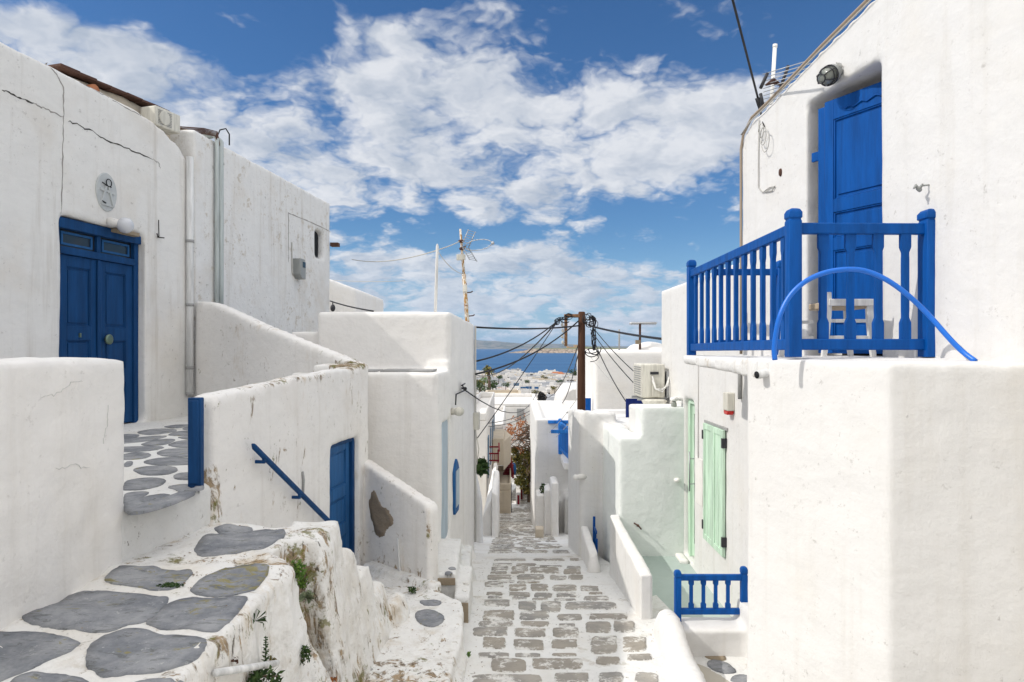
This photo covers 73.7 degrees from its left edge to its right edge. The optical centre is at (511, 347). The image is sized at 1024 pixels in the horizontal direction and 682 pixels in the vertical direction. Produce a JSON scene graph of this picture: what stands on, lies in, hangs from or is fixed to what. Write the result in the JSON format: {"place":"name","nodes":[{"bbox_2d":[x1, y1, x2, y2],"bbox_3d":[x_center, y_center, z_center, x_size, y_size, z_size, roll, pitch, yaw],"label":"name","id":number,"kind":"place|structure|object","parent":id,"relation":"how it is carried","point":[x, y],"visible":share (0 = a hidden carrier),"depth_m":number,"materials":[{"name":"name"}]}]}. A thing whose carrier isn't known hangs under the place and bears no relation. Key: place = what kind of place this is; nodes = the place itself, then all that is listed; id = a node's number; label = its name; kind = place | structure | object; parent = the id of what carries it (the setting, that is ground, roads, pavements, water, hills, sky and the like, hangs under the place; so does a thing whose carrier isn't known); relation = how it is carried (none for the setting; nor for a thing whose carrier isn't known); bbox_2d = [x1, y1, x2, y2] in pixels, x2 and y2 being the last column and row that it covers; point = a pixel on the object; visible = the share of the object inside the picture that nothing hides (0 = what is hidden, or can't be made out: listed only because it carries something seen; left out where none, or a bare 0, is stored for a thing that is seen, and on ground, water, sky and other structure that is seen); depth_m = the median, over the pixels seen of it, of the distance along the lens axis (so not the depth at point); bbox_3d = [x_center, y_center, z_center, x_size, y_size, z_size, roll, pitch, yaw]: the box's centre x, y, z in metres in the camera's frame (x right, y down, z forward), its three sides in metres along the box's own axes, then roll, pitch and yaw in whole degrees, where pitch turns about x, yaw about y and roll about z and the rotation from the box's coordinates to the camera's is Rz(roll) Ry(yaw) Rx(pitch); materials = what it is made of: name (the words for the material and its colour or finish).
{"place":"outdoors","nodes":[
{"label":"outdoors","id":0,"kind":"place"},
{"bbox_2d":[0,521,409,681],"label":"landing","id":1,"kind":"object","parent":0,"point":[128,620],"visible":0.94,"depth_m":3.82,"materials":[{"name":"grey paint"}]},
{"bbox_2d":[156,582,183,587],"bbox_3d":[-1.909,1.331,3.820,0.164,0.040,0.075,0,0,0],"label":"moss","id":2,"kind":"object","parent":1,"relation":"on","point":[170,584],"visible":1,"depth_m":3.81,"materials":[{"name":"green plant"}]},
{"bbox_2d":[212,660,279,676],"bbox_3d":[-1.276,1.560,3.327,0.043,0.290,0.666,0,0,4],"label":"old pipe","id":3,"kind":"object","parent":1,"relation":"attached to","point":[216,672],"visible":1,"depth_m":3.23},
{"bbox_2d":[246,665,284,681],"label":"weed","id":4,"kind":"object","parent":1,"relation":"on","point":[257,676],"visible":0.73,"depth_m":3.42,"materials":[{"name":"green plant"}]},
{"bbox_2d":[260,636,270,661],"bbox_3d":[-1.278,1.570,3.543,0.058,0.142,0.051,0,0,0],"label":"weed","id":5,"kind":"object","parent":1,"relation":"on","point":[265,652],"visible":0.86,"depth_m":3.54,"materials":[{"name":"green plant"}]},
{"bbox_2d":[289,558,307,580],"bbox_3d":[-1.324,1.381,4.233,0.113,0.146,0.129,0,0,40],"label":"weed","id":6,"kind":"object","parent":1,"relation":"on","point":[298,569],"visible":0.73,"depth_m":4.22,"materials":[{"name":"green plant"}]},
{"bbox_2d":[297,576,309,589],"bbox_3d":[-1.443,1.615,4.702,0.085,0.107,0.091,0,0,35],"label":"weed","id":7,"kind":"object","parent":1,"relation":"attached to","point":[302,584],"visible":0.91,"depth_m":4.69,"materials":[{"name":"green plant"}]},
{"bbox_2d":[300,645,311,665],"bbox_3d":[-1.250,1.845,4.085,0.104,0.124,0.094,0,0,40],"label":"weed","id":8,"kind":"object","parent":1,"relation":"on","point":[305,651],"visible":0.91,"depth_m":4.08,"materials":[{"name":"green plant"}]},
{"bbox_2d":[299,590,313,603],"bbox_3d":[-1.423,1.712,4.700,0.133,0.089,0.080,0,0,0],"label":"weed","id":9,"kind":"object","parent":1,"relation":"on","point":[308,595],"visible":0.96,"depth_m":4.71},
{"bbox_2d":[0,0,874,345],"label":"sky","id":10,"kind":"structure","parent":0,"point":[595,144],"materials":[{"name":"blue"}]},
{"bbox_2d":[438,538,475,622],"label":"doorsteps","id":11,"kind":"object","parent":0,"point":[457,578],"visible":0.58,"depth_m":7.75,"materials":[{"name":"paint"}]},
{"bbox_2d":[476,349,576,372],"bbox_3d":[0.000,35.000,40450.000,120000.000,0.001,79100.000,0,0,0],"label":"sea","id":12,"kind":"structure","parent":0,"point":[559,362],"depth_m":1694.62,"materials":[{"name":"liquid"}]},
{"bbox_2d":[509,347,626,352],"bbox_3d":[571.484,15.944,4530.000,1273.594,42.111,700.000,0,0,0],"label":"island","id":13,"kind":"structure","parent":12,"relation":"on","point":[558,350],"depth_m":4289.40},
{"bbox_2d":[476,340,628,348],"bbox_3d":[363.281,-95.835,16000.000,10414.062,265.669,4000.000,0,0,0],"label":"hills","id":14,"kind":"structure","parent":0,"point":[480,344],"depth_m":14451.97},
{"bbox_2d":[463,482,671,681],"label":"street","id":15,"kind":"structure","parent":0,"point":[559,608],"depth_m":7.24,"materials":[{"name":"stone"}]},
{"bbox_2d":[168,525,656,677],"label":"leaf litter","id":16,"kind":"object","parent":15,"relation":"on","point":[385,643],"visible":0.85,"depth_m":4.96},
{"bbox_2d":[492,470,499,536],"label":"lane wall","id":17,"kind":"structure","parent":15,"relation":"on","point":[496,505],"depth_m":15.45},
{"bbox_2d":[505,415,530,501],"bbox_3d":[0.354,5.356,33.139,1.786,4.402,3.213,0,0,-13],"label":"tree","id":18,"kind":"object","parent":15,"relation":"on","point":[521,458],"visible":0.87,"depth_m":32.86,"materials":[{"name":"green plant"}]},
{"bbox_2d":[535,489,543,528],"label":"wall","id":19,"kind":"structure","parent":15,"relation":"on","point":[539,509],"depth_m":16.40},
{"bbox_2d":[568,404,635,558],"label":"house","id":20,"kind":"structure","parent":15,"relation":"on","point":[585,457],"depth_m":11.51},
{"bbox_2d":[626,399,642,417],"bbox_3d":[2.355,1.120,12.530,0.530,0.360,0.060,0,0,0],"label":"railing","id":21,"kind":"object","parent":20,"relation":"on","point":[631,401],"visible":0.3,"depth_m":12.50,"materials":[{"name":"blue paint"}]},
{"bbox_2d":[641,399,666,403],"bbox_3d":[2.200,0.850,10.550,0.400,0.100,0.390,0,0,0],"label":"basin","id":22,"kind":"object","parent":20,"relation":"on","point":[653,401],"visible":0.79,"depth_m":10.41,"materials":[{"name":"beige paint"}]},
{"bbox_2d":[610,515,652,618],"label":"wall","id":23,"kind":"structure","parent":15,"relation":"on","point":[630,575],"depth_m":8.06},
{"bbox_2d":[490,373,728,681],"bbox_3d":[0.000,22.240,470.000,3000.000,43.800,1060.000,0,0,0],"label":"ground","id":24,"kind":"structure","parent":0,"point":[710,675],"depth_m":6.22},
{"bbox_2d":[121,416,210,561],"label":"terrace","id":25,"kind":"structure","parent":24,"relation":"on","point":[163,503],"depth_m":4.93,"materials":[{"name":"grey paint"}]},
{"bbox_2d":[0,357,124,629],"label":"garden wall","id":26,"kind":"structure","parent":25,"relation":"on","point":[61,462],"depth_m":3.60,"materials":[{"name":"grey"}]},
{"bbox_2d":[0,42,193,422],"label":"house","id":27,"kind":"structure","parent":25,"relation":"on","point":[79,277],"depth_m":8.27,"materials":[{"name":"white paint"}]},
{"bbox_2d":[60,254,96,357],"bbox_3d":[-5.163,-0.048,8.117,0.062,2.055,0.607,0,0,8],"label":"door leaf","id":28,"kind":"structure","parent":27,"relation":"in","point":[78,275],"depth_m":8.12,"materials":[{"name":"blue paint"}]},
{"bbox_2d":[95,173,116,210],"bbox_3d":[-4.992,-1.906,8.382,0.095,0.470,0.350,0,0,8],"label":"relief plaque","id":29,"kind":"object","parent":27,"relation":"attached to","point":[106,191],"visible":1,"depth_m":8.36,"materials":[{"name":"white"}]},
{"bbox_2d":[101,261,131,422],"bbox_3d":[-5.048,-0.048,8.722,0.120,2.055,0.607,0,0,8],"label":"door leaf","id":30,"kind":"structure","parent":27,"relation":"in","point":[116,279],"depth_m":8.79,"materials":[{"name":"blue paint"}]},
{"bbox_2d":[48,63,186,138],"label":"roof","id":31,"kind":"structure","parent":27,"relation":"on","point":[134,102],"depth_m":9.12,"materials":[{"name":"brown"}]},
{"bbox_2d":[106,217,133,232],"bbox_3d":[-4.872,-1.524,8.514,0.284,0.196,0.195,0,0,-12],"label":"globe lamp","id":32,"kind":"object","parent":27,"relation":"attached to","point":[124,225],"visible":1,"depth_m":8.45,"materials":[{"name":"white glass"}]},
{"bbox_2d":[140,105,179,134],"bbox_3d":[-5.004,-3.235,9.737,0.300,0.270,0.460,0,0,17],"label":"ac unit","id":33,"kind":"object","parent":27,"relation":"on","point":[167,122],"visible":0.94,"depth_m":9.60,"materials":[{"name":"beige paint"}]},
{"bbox_2d":[188,397,203,487],"bbox_3d":[-2.283,0.691,4.923,0.095,0.658,0.075,0,0,0],"label":"gate post","id":34,"kind":"object","parent":25,"relation":"on","point":[195,441],"visible":0.83,"depth_m":4.88,"materials":[{"name":"blue paint"}]},
{"bbox_2d":[195,301,364,395],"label":"parapet wall","id":35,"kind":"structure","parent":25,"relation":"on","point":[234,348],"depth_m":9.43,"materials":[{"name":"paint"}]},
{"bbox_2d":[170,126,329,397],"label":"house","id":36,"kind":"structure","parent":24,"relation":"on","point":[252,221],"depth_m":11.91,"materials":[{"name":"white"}]},
{"bbox_2d":[291,242,305,279],"bbox_3d":[-4.242,-1.713,13.567,0.178,0.700,0.352,0,0,7],"label":"meter box","id":37,"kind":"object","parent":36,"relation":"attached to","point":[298,268],"visible":1,"depth_m":13.48,"materials":[{"name":"grey plastic"}]},
{"bbox_2d":[314,231,317,257],"bbox_3d":[-4.382,-2.225,14.826,0.240,0.630,0.483,0,0,7],"label":"window","id":38,"kind":"structure","parent":36,"relation":"in","point":[315,233],"depth_m":14.92,"materials":[{"name":"black"}]},
{"bbox_2d":[196,363,367,565],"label":"wall","id":39,"kind":"structure","parent":24,"relation":"on","point":[307,434],"depth_m":6.33,"materials":[{"name":"white paint"}]},
{"bbox_2d":[251,443,340,532],"bbox_3d":[-1.986,1.366,6.336,0.120,1.192,1.735,0,0,8],"label":"handrail","id":40,"kind":"object","parent":39,"relation":"attached to","point":[289,482],"visible":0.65,"depth_m":6.06,"materials":[{"name":"metal"}]},
{"bbox_2d":[330,442,348,548],"bbox_3d":[-1.969,1.815,7.558,0.045,1.570,0.769,0,0,8],"label":"door","id":41,"kind":"structure","parent":39,"relation":"in","point":[339,455],"depth_m":7.71,"materials":[{"name":"blue paint"}]},
{"bbox_2d":[329,279,383,311],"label":"house","id":42,"kind":"structure","parent":24,"relation":"on","point":[340,293],"depth_m":24.50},
{"bbox_2d":[292,312,475,558],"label":"house","id":43,"kind":"structure","parent":24,"relation":"on","point":[421,371],"depth_m":9.55,"materials":[{"name":"paint"}]},
{"bbox_2d":[434,244,438,311],"bbox_3d":[-1.133,-0.971,10.200,0.077,1.156,0.048,0,0,0],"label":"roof pole","id":44,"kind":"object","parent":43,"relation":"on","point":[436,280],"visible":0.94,"depth_m":10.18,"materials":[{"name":"metal"}]},
{"bbox_2d":[352,250,435,261],"bbox_3d":[-2.355,-1.711,12.751,0.016,0.540,5.665,0,0,-26],"label":"overhead cable","id":45,"kind":"object","parent":44,"relation":"attached to","point":[396,259],"visible":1,"depth_m":11.98,"materials":[{"name":"grey plastic"}]},
{"bbox_2d":[441,420,447,538],"bbox_3d":[-0.973,1.875,9.187,0.105,1.750,0.642,0,0,4],"label":"door","id":46,"kind":"structure","parent":43,"relation":"in","point":[444,519],"depth_m":9.25,"materials":[{"name":"paint"}]},
{"bbox_2d":[452,459,458,514],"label":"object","id":47,"kind":"object","parent":43,"relation":"attached to","point":[455,478],"visible":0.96,"depth_m":9.79,"materials":[{"name":"blue paint"}]},
{"bbox_2d":[451,407,463,415],"bbox_3d":[-0.764,0.899,9.579,0.187,0.130,0.144,0,0,0],"label":"wall lamp","id":48,"kind":"object","parent":43,"relation":"attached to","point":[457,411],"visible":1,"depth_m":9.54,"materials":[{"name":"glass"}]},
{"bbox_2d":[455,383,466,404],"bbox_3d":[-0.774,0.686,10.161,0.060,0.274,0.899,0,0,6],"label":"cable bracket","id":49,"kind":"object","parent":43,"relation":"attached to","point":[465,388],"visible":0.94,"depth_m":10.21,"materials":[{"name":"black metal"}]},
{"bbox_2d":[461,385,539,412],"bbox_3d":[0.434,1.542,25.149,0.021,1.884,29.798,0,0,5],"label":"overhead cable","id":50,"kind":"object","parent":49,"relation":"attached to","point":[493,407],"visible":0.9,"depth_m":14.37,"materials":[{"name":"black rubber"}]},
{"bbox_2d":[456,229,493,321],"bbox_3d":[-0.638,-1.195,11.721,0.754,1.740,0.328,0,0,26],"label":"antenna mast","id":51,"kind":"object","parent":43,"relation":"on","point":[461,256],"visible":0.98,"depth_m":11.87,"materials":[{"name":"metal"}]},
{"bbox_2d":[473,412,479,464],"bbox_3d":[-0.616,1.627,12.021,0.100,0.979,0.258,0,0,4],"label":"junction box","id":52,"kind":"object","parent":43,"relation":"attached to","point":[476,420],"visible":0.89,"depth_m":11.89,"materials":[{"name":"beige paint"}]},
{"bbox_2d":[363,459,438,580],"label":"wall","id":53,"kind":"structure","parent":24,"relation":"on","point":[400,525],"depth_m":7.70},
{"bbox_2d":[363,561,466,681],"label":"platform","id":54,"kind":"structure","parent":24,"relation":"on","point":[423,620],"depth_m":6.08,"materials":[{"name":"grey paint"}]},
{"bbox_2d":[476,473,482,542],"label":"lane wall","id":55,"kind":"structure","parent":24,"relation":"on","point":[479,525],"depth_m":14.00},
{"bbox_2d":[476,457,489,477],"bbox_3d":[-0.769,2.972,16.990,0.490,0.574,0.556,0,0,14],"label":"potted plant","id":56,"kind":"object","parent":55,"relation":"on","point":[482,466],"visible":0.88,"depth_m":16.84,"materials":[{"name":"green plant"}]},
{"bbox_2d":[476,392,494,511],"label":"house","id":57,"kind":"structure","parent":24,"relation":"on","point":[485,437],"depth_m":21.94,"materials":[{"name":"paint"}]},
{"bbox_2d":[489,443,499,462],"bbox_3d":[-0.715,3.642,23.687,0.618,0.479,1.427,0,0,0],"label":"balcony railing","id":58,"kind":"object","parent":57,"relation":"attached to","point":[498,451],"visible":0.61,"depth_m":22.98,"materials":[{"name":"red paint"}]},
{"bbox_2d":[481,365,494,389],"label":"palm tree","id":59,"kind":"object","parent":24,"relation":"on","point":[487,367],"visible":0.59,"depth_m":149.70,"materials":[{"name":"green plant"}]},
{"bbox_2d":[483,463,496,534],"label":"lane wall","id":60,"kind":"structure","parent":24,"relation":"on","point":[487,521],"depth_m":16.01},
{"bbox_2d":[495,405,505,469],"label":"house","id":61,"kind":"structure","parent":24,"relation":"on","point":[500,415],"depth_m":38.44,"materials":[{"name":"white"}]},
{"bbox_2d":[492,429,510,469],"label":"stair house","id":62,"kind":"structure","parent":24,"relation":"on","point":[502,437],"depth_m":27.48,"materials":[{"name":"beige paint"}]},
{"bbox_2d":[503,458,513,478],"bbox_3d":[-0.167,5.027,29.306,0.528,1.022,1.088,0,0,0],"label":"red stair","id":63,"kind":"object","parent":62,"relation":"attached to","point":[507,469],"visible":0.83,"depth_m":29.13,"materials":[{"name":"paint"}]},
{"bbox_2d":[485,390,520,392],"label":"house","id":64,"kind":"structure","parent":24,"relation":"on","point":[507,391],"depth_m":69.75,"materials":[{"name":"beige paint"}]},
{"bbox_2d":[498,466,511,513],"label":"house","id":65,"kind":"structure","parent":24,"relation":"on","point":[505,494],"depth_m":26.00,"materials":[{"name":"beige paint"}]},
{"bbox_2d":[494,393,536,482],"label":"house","id":66,"kind":"structure","parent":24,"relation":"on","point":[515,402],"depth_m":46.00,"materials":[{"name":"paint"}]},
{"bbox_2d":[476,368,576,378],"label":"distant houses","id":67,"kind":"structure","parent":24,"relation":"on","point":[517,372],"depth_m":639.39,"materials":[{"name":"white"}]},
{"bbox_2d":[519,384,541,388],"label":"town house","id":68,"kind":"structure","parent":24,"relation":"on","point":[530,386],"depth_m":303.43,"materials":[{"name":"white paint"}]},
{"bbox_2d":[517,387,546,392],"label":"town house","id":69,"kind":"structure","parent":24,"relation":"on","point":[541,389],"depth_m":237.28,"materials":[{"name":"paint"}]},
{"bbox_2d":[535,526,543,537],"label":"concrete block","id":70,"kind":"structure","parent":24,"relation":"on","point":[539,531],"depth_m":15.20,"materials":[{"name":"beige paint"}]},
{"bbox_2d":[544,483,550,534],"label":"wall","id":71,"kind":"structure","parent":24,"relation":"on","point":[547,514],"depth_m":16.00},
{"bbox_2d":[550,476,558,536],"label":"wall","id":72,"kind":"structure","parent":24,"relation":"on","point":[554,505],"depth_m":15.60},
{"bbox_2d":[530,400,588,533],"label":"house","id":73,"kind":"structure","parent":24,"relation":"on","point":[548,461],"depth_m":17.00,"materials":[{"name":"paint"}]},
{"bbox_2d":[548,418,567,457],"bbox_3d":[1.375,2.205,16.341,0.960,0.881,1.378,0,0,0],"label":"balcony railing","id":74,"kind":"object","parent":73,"relation":"attached to","point":[563,441],"visible":0.53,"depth_m":16.58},
{"bbox_2d":[554,382,575,400],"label":"vaulted house","id":75,"kind":"structure","parent":24,"relation":"on","point":[561,392],"depth_m":35.02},
{"bbox_2d":[554,312,600,410],"bbox_3d":[1.529,1.881,15.957,1.098,5.438,0.296,0,0,0],"label":"power pole","id":76,"kind":"object","parent":24,"relation":"on","point":[582,322],"visible":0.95,"depth_m":15.92,"materials":[{"name":"brown wood"}]},
{"bbox_2d":[476,324,554,375],"bbox_3d":[-0.247,0.297,22.998,0.031,1.879,14.252,0,0,-11],"label":"overhead cable","id":77,"kind":"object","parent":76,"relation":"attached to","point":[523,355],"visible":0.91,"depth_m":19.23,"materials":[{"name":"black rubber"}]},
{"bbox_2d":[477,324,555,437],"bbox_3d":[0.207,0.551,14.500,0.016,2.366,3.476,0,0,30],"label":"overhead cable","id":78,"kind":"object","parent":76,"relation":"attached to","point":[514,385],"visible":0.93,"depth_m":14.21,"materials":[{"name":"black rubber"}]},
{"bbox_2d":[476,320,557,361],"bbox_3d":[0.219,-0.190,14.002,0.028,0.900,4.357,0,0,23],"label":"overhead cable","id":79,"kind":"object","parent":76,"relation":"attached to","point":[515,347],"visible":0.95,"depth_m":13.51,"materials":[{"name":"black rubber"}]},
{"bbox_2d":[475,321,578,374],"bbox_3d":[0.460,-0.073,13.952,0.030,1.110,4.652,0,0,28],"label":"overhead cable","id":80,"kind":"object","parent":76,"relation":"attached to","point":[525,356],"visible":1,"depth_m":13.54,"materials":[{"name":"black rubber"}]},
{"bbox_2d":[476,325,579,329],"bbox_3d":[0.479,-0.434,14.050,0.030,0.190,4.500,0,0,30],"label":"overhead cable","id":81,"kind":"object","parent":76,"relation":"attached to","point":[525,328],"visible":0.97,"depth_m":13.62,"materials":[{"name":"black rubber"}]},
{"bbox_2d":[588,325,661,339],"bbox_3d":[2.180,-0.322,13.650,0.038,0.424,4.765,0,0,-9],"label":"overhead cable","id":82,"kind":"object","parent":76,"relation":"attached to","point":[637,335],"visible":0.94,"depth_m":13.15,"materials":[{"name":"black rubber"}]},
{"bbox_2d":[581,526,600,572],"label":"wall","id":83,"kind":"structure","parent":24,"relation":"on","point":[589,556],"depth_m":10.35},
{"bbox_2d":[593,516,597,554],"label":"gate","id":84,"kind":"structure","parent":24,"relation":"on","point":[595,540],"depth_m":11.07,"materials":[{"name":"blue paint"}]},
{"bbox_2d":[577,342,661,410],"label":"house","id":85,"kind":"structure","parent":24,"relation":"on","point":[602,391],"depth_m":20.00,"materials":[{"name":"white paint"}]},
{"bbox_2d":[629,322,656,349],"bbox_3d":[3.893,-0.321,20.300,0.810,0.895,0.500,0,0,0],"label":"roof antenna","id":86,"kind":"object","parent":85,"relation":"on","point":[640,323],"visible":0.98,"depth_m":20.27,"materials":[{"name":"grey metal"}]},
{"bbox_2d":[603,404,683,562],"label":"courtyard wall","id":87,"kind":"structure","parent":24,"relation":"on","point":[643,465],"depth_m":9.76,"materials":[{"name":"paint"}]},
{"bbox_2d":[661,263,747,616],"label":"house","id":88,"kind":"structure","parent":24,"relation":"on","point":[715,489],"depth_m":8.36,"materials":[{"name":"white paint"}]},
{"bbox_2d":[631,363,669,399],"bbox_3d":[2.212,0.545,10.948,0.484,0.570,0.844,0,0,0],"label":"ac unit","id":89,"kind":"object","parent":88,"relation":"attached to","point":[650,380],"visible":0.99,"depth_m":10.62,"materials":[{"name":"beige paint"}]},
{"bbox_2d":[670,396,682,406],"bbox_3d":[2.377,0.803,9.820,0.213,0.195,0.120,0,0,0],"label":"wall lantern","id":90,"kind":"object","parent":88,"relation":"attached to","point":[674,399],"depth_m":9.79,"materials":[{"name":"white paint"}]},
{"bbox_2d":[689,404,694,556],"bbox_3d":[2.514,1.865,9.438,0.110,2.130,0.395,0,0,0],"label":"door","id":91,"kind":"structure","parent":88,"relation":"in","point":[693,406],"depth_m":9.57,"materials":[{"name":"green paint"}]},
{"bbox_2d":[723,392,734,414],"bbox_3d":[2.408,0.623,7.580,0.085,0.245,0.160,0,0,0],"label":"alarm box","id":92,"kind":"object","parent":88,"relation":"attached to","point":[728,403],"visible":1,"depth_m":7.50,"materials":[{"name":"beige paint"}]},
{"bbox_2d":[694,656,746,681],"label":"stair floor","id":93,"kind":"structure","parent":24,"relation":"on","point":[731,669],"depth_m":6.42,"materials":[{"name":"grey paint"}]},
{"bbox_2d":[652,609,705,681],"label":"parapet wall","id":94,"kind":"structure","parent":93,"relation":"on","point":[669,633],"depth_m":6.09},
{"bbox_2d":[681,598,747,657],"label":"wall","id":95,"kind":"structure","parent":93,"relation":"on","point":[717,636],"depth_m":6.62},
{"bbox_2d":[674,566,747,621],"bbox_3d":[1.998,2.490,6.860,0.731,0.580,0.066,0,0,0],"label":"stair railing","id":96,"kind":"object","parent":95,"relation":"on","point":[741,577],"visible":0.99,"depth_m":6.84,"materials":[{"name":"blue paint"}]},
{"bbox_2d":[684,355,1023,681],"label":"terrace wall","id":97,"kind":"structure","parent":24,"relation":"on","point":[885,519],"depth_m":3.93,"materials":[{"name":"white"}]},
{"bbox_2d":[686,208,935,356],"bbox_3d":[2.349,-0.427,5.809,1.093,1.015,2.507,0,0,0],"label":"balcony railing","id":98,"kind":"object","parent":97,"relation":"on","point":[784,273],"visible":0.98,"depth_m":4.60,"materials":[{"name":"blue paint"}]},
{"bbox_2d":[778,292,876,356],"bbox_3d":[2.340,-0.165,5.120,0.615,0.470,0.391,0,0,0],"label":"chair","id":99,"kind":"object","parent":97,"relation":"on","point":[867,305],"visible":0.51,"depth_m":4.93,"materials":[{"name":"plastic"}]},
{"bbox_2d":[772,267,977,360],"bbox_3d":[2.252,-0.209,4.314,1.155,0.612,0.174,0,0,17],"label":"garden hose","id":100,"kind":"object","parent":97,"relation":"on","point":[927,314],"visible":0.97,"depth_m":4.34,"materials":[{"name":"blue"}]},
{"bbox_2d":[740,0,1023,375],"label":"house","id":101,"kind":"structure","parent":97,"relation":"on","point":[924,92],"depth_m":4.78,"materials":[{"name":"white paint"}]},
{"bbox_2d":[731,0,764,126],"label":"overhead cable","id":102,"kind":"object","parent":101,"relation":"attached to","point":[758,100],"visible":0.95,"depth_m":6.38,"materials":[{"name":"black rubber"}]},
{"bbox_2d":[758,123,768,152],"bbox_3d":[2.471,-2.065,6.710,0.028,0.322,0.250,0,0,0],"label":"cable loop","id":103,"kind":"object","parent":101,"relation":"attached to","point":[763,127],"visible":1,"depth_m":6.71,"materials":[{"name":"grey"}]},
{"bbox_2d":[759,43,810,105],"bbox_3d":[2.909,-2.735,7.233,0.542,1.100,0.314,0,0,22],"label":"roof antenna","id":104,"kind":"object","parent":101,"relation":"attached to","point":[772,82],"visible":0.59,"depth_m":7.24,"materials":[{"name":"white paint"}]},
{"bbox_2d":[818,107,824,352],"bbox_3d":[2.682,-1.000,5.857,0.080,2.100,0.071,0,0,-26],"label":"door frame","id":105,"kind":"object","parent":101,"relation":"in","point":[821,112],"depth_m":5.84,"materials":[{"name":"blue paint"}]},
{"bbox_2d":[816,62,842,85],"bbox_3d":[2.580,-2.232,5.555,0.194,0.199,0.201,0,0,38],"label":"bulkhead lamp","id":106,"kind":"object","parent":101,"relation":"attached to","point":[829,75],"visible":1,"depth_m":5.51,"materials":[{"name":"grey plastic"}]},
{"bbox_2d":[812,81,882,353],"bbox_3d":[2.798,-1.015,5.557,0.068,2.130,0.863,0,0,-26],"label":"door leaf","id":107,"kind":"structure","parent":101,"relation":"in","point":[853,121],"depth_m":5.55,"materials":[{"name":"blue paint"}]},
{"bbox_2d":[642,556,730,617],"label":"courtyard","id":108,"kind":"structure","parent":0,"point":[662,568],"depth_m":8.59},
{"bbox_2d":[675,553,687,563],"bbox_3d":[2.380,2.965,9.584,0.119,0.080,0.346,0,0,0],"label":"threshold","id":109,"kind":"object","parent":108,"relation":"on","point":[681,558],"visible":1,"depth_m":9.49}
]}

